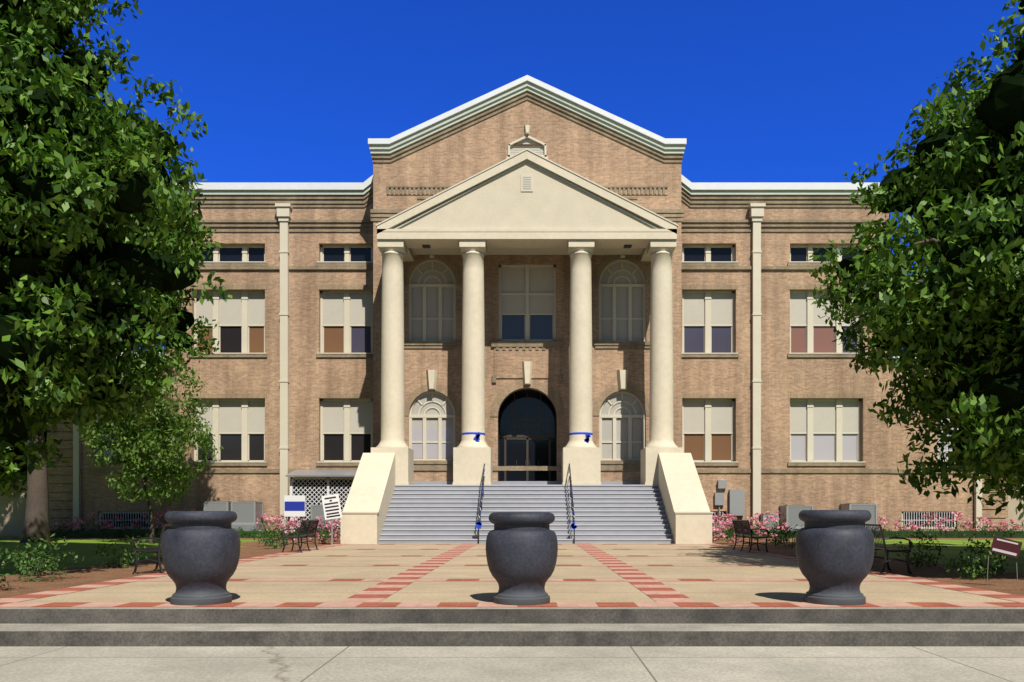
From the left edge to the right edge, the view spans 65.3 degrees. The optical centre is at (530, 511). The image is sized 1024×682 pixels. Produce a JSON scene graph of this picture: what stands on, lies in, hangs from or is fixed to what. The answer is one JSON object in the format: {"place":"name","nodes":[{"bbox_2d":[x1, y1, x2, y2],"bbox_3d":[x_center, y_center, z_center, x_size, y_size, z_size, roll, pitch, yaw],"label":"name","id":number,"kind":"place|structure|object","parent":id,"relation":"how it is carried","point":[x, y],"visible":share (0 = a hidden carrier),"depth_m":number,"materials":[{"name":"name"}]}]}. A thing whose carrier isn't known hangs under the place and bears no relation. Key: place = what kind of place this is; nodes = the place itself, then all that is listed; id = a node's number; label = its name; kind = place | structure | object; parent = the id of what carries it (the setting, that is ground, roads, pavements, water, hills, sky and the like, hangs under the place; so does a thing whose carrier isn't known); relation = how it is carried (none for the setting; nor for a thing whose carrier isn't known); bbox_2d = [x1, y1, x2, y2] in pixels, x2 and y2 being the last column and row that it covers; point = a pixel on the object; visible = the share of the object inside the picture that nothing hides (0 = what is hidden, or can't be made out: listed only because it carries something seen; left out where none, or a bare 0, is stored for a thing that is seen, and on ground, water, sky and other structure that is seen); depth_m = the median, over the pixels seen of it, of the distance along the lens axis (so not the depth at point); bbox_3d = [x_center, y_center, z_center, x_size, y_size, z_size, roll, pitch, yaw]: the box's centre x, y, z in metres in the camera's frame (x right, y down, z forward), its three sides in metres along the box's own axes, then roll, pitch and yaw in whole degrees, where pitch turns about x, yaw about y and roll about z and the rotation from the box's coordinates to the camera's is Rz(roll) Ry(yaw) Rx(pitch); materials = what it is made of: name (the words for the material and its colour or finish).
{"place":"outdoors","nodes":[
{"label":"outdoors","id":0,"kind":"place"},
{"bbox_2d":[0,543,1023,607],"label":"plaza paving","id":1,"kind":"structure","parent":0,"point":[340,575],"depth_m":12.93,"materials":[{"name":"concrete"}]},
{"bbox_2d":[281,520,318,552],"bbox_3d":[-6.893,0.715,23.900,0.646,0.952,1.794,0,0,0],"label":"bench","id":2,"kind":"object","parent":1,"relation":"on","point":[307,530],"visible":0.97,"depth_m":23.81,"materials":[{"name":"black metal"}]},
{"bbox_2d":[321,494,341,544],"bbox_3d":[-7.125,0.274,28.573,0.727,1.852,0.082,0,0,-12],"label":"sign","id":3,"kind":"object","parent":1,"relation":"on","point":[331,507],"visible":0.96,"depth_m":28.54,"materials":[{"name":"white paint"}]},
{"bbox_2d":[161,510,874,605],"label":"planters","id":4,"kind":"object","parent":1,"relation":"on","point":[200,551],"visible":1,"depth_m":10.01,"materials":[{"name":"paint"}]},
{"bbox_2d":[475,463,576,543],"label":"stair handrails","id":5,"kind":"object","parent":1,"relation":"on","point":[479,525],"visible":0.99,"depth_m":30.36,"materials":[{"name":"black metal"}]},
{"bbox_2d":[732,520,769,552],"bbox_3d":[6.553,0.715,23.900,0.646,0.952,1.794,0,0,0],"label":"bench","id":6,"kind":"object","parent":1,"relation":"on","point":[741,527],"visible":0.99,"depth_m":23.80,"materials":[{"name":"black metal"}]},
{"bbox_2d":[0,646,1023,681],"bbox_3d":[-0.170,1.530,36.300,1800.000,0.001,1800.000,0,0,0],"label":"ground","id":7,"kind":"structure","parent":0,"point":[511,663],"depth_m":8.03,"materials":[{"name":"concrete"}]},
{"bbox_2d":[0,608,1023,645],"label":"front steps","id":8,"kind":"structure","parent":7,"relation":"on","point":[511,626],"depth_m":9.41,"materials":[{"name":"concrete"}]},
{"bbox_2d":[0,536,1023,576],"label":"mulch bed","id":9,"kind":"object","parent":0,"point":[85,548],"depth_m":24.16,"materials":[{"name":"brown soil"}]},
{"bbox_2d":[0,417,64,498],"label":"tree","id":10,"kind":"object","parent":9,"relation":"on","point":[16,450],"visible":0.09,"depth_m":38.71,"materials":[{"name":"green plant"}]},
{"bbox_2d":[0,0,231,495],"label":"oak tree","id":11,"kind":"object","parent":9,"relation":"on","point":[82,173],"visible":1,"depth_m":14.49,"materials":[{"name":"green plant"}]},
{"bbox_2d":[20,169,218,542],"bbox_3d":[-18.757,-6.842,30.142,10.069,16.510,12.384,0,0,36],"label":"oak tree","id":12,"kind":"object","parent":9,"relation":"on","point":[37,510],"visible":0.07,"depth_m":31.45,"materials":[{"name":"green plant"}]},
{"bbox_2d":[75,346,223,543],"bbox_3d":[-14.272,-2.447,29.949,5.120,7.676,4.282,0,0,-23],"label":"young tree","id":13,"kind":"object","parent":9,"relation":"on","point":[144,440],"visible":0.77,"depth_m":29.30,"materials":[{"name":"green plant"}]},
{"bbox_2d":[0,538,1023,597],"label":"mulch beds","id":14,"kind":"object","parent":9,"relation":"on","point":[1005,582],"visible":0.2,"depth_m":15.70,"materials":[{"name":"brown soil"}]},
{"bbox_2d":[131,524,170,573],"bbox_3d":[-7.293,0.715,16.100,0.646,0.952,1.794,0,0,0],"label":"bench","id":15,"kind":"object","parent":14,"relation":"on","point":[156,549],"visible":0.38,"depth_m":15.21,"materials":[{"name":"black metal"}]},
{"bbox_2d":[284,495,305,539],"bbox_3d":[-10.050,0.250,34.023,0.900,1.900,0.095,0,0,0],"label":"sign","id":16,"kind":"object","parent":14,"relation":"on","point":[294,505],"visible":0.84,"depth_m":33.98,"materials":[{"name":"white paint"}]},
{"bbox_2d":[286,470,356,530],"bbox_3d":[-9.345,-0.420,37.675,3.950,3.240,1.650,0,0,0],"label":"lattice screen","id":17,"kind":"object","parent":14,"relation":"on","point":[313,486],"visible":0.31,"depth_m":37.55,"materials":[{"name":"white"}]},
{"bbox_2d":[0,520,1008,587],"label":"shrubs","id":18,"kind":"object","parent":14,"relation":"on","point":[53,565],"visible":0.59,"depth_m":14.92,"materials":[{"name":"green plant"}]},
{"bbox_2d":[51,507,1022,543],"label":"azalea bushes","id":19,"kind":"object","parent":14,"relation":"on","point":[726,523],"visible":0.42,"depth_m":36.86,"materials":[{"name":"pink plant"}]},
{"bbox_2d":[204,501,878,530],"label":"ac condensers","id":20,"kind":"object","parent":14,"relation":"on","point":[248,513],"visible":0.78,"depth_m":36.73,"materials":[{"name":"grey metal"}]},
{"bbox_2d":[865,524,912,573],"bbox_3d":[6.953,0.715,16.100,0.646,0.952,1.794,0,0,0],"label":"bench","id":21,"kind":"object","parent":14,"relation":"on","point":[887,550],"visible":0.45,"depth_m":15.22,"materials":[{"name":"black metal"}]},
{"bbox_2d":[987,536,1022,586],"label":"yard sign","id":22,"kind":"object","parent":14,"relation":"on","point":[1006,547],"visible":0.87,"depth_m":12.69,"materials":[{"name":"red"}]},
{"bbox_2d":[0,352,1023,535],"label":"annex trim","id":23,"kind":"structure","parent":9,"relation":"on","point":[12,513],"depth_m":38.99,"materials":[{"name":"white paint"}]},
{"bbox_2d":[379,481,673,543],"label":"entrance stairs","id":24,"kind":"structure","parent":9,"relation":"on","point":[605,512],"depth_m":31.30,"materials":[{"name":"grey concrete"}]},
{"bbox_2d":[371,240,682,484],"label":"portico columns","id":25,"kind":"structure","parent":24,"relation":"on","point":[472,453],"depth_m":33.46,"materials":[{"name":"beige stone"}]},
{"bbox_2d":[376,149,677,261],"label":"pediment","id":26,"kind":"structure","parent":25,"relation":"on","point":[526,202],"depth_m":33.44,"materials":[{"name":"beige stone"}]},
{"bbox_2d":[341,453,712,543],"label":"stair side walls","id":27,"kind":"structure","parent":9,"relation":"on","point":[371,492],"depth_m":30.31,"materials":[{"name":"beige paint"}]},
{"bbox_2d":[176,75,879,529],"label":"building trim","id":28,"kind":"structure","parent":9,"relation":"on","point":[824,429],"depth_m":38.28,"materials":[{"name":"beige paint"}]},
{"bbox_2d":[498,389,556,480],"bbox_3d":[-0.170,-3.425,37.400,2.800,4.629,1.300,0,0,0],"label":"entrance vestibule","id":29,"kind":"object","parent":28,"relation":"attached to","point":[527,427],"visible":0.83,"depth_m":37.84,"materials":[{"name":"brown glass"}]},
{"bbox_2d":[714,480,744,526],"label":"electrical boxes","id":30,"kind":"object","parent":28,"relation":"attached to","point":[736,502],"visible":0.59,"depth_m":38.28,"materials":[{"name":"grey metal"}]},
{"bbox_2d":[50,526,1023,537],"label":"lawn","id":31,"kind":"structure","parent":9,"relation":"on","point":[120,533],"depth_m":36.30,"materials":[{"name":"green plant"}]},
{"bbox_2d":[806,0,1023,514],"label":"oak tree","id":32,"kind":"object","parent":9,"relation":"on","point":[953,316],"visible":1,"depth_m":14.44,"materials":[{"name":"green plant"}]},
{"bbox_2d":[47,360,1007,530],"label":"courthouse annexes","id":33,"kind":"structure","parent":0,"point":[97,494],"depth_m":38.85,"materials":[{"name":"brown brick"}]},
{"bbox_2d":[166,91,890,530],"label":"courthouse walls","id":34,"kind":"structure","parent":0,"point":[602,155],"depth_m":38.49,"materials":[{"name":"brown brick"}]},
{"bbox_2d":[44,0,1023,350],"label":"sky","id":35,"kind":"structure","parent":0,"point":[283,90],"materials":[{"name":"blue"}]}
]}

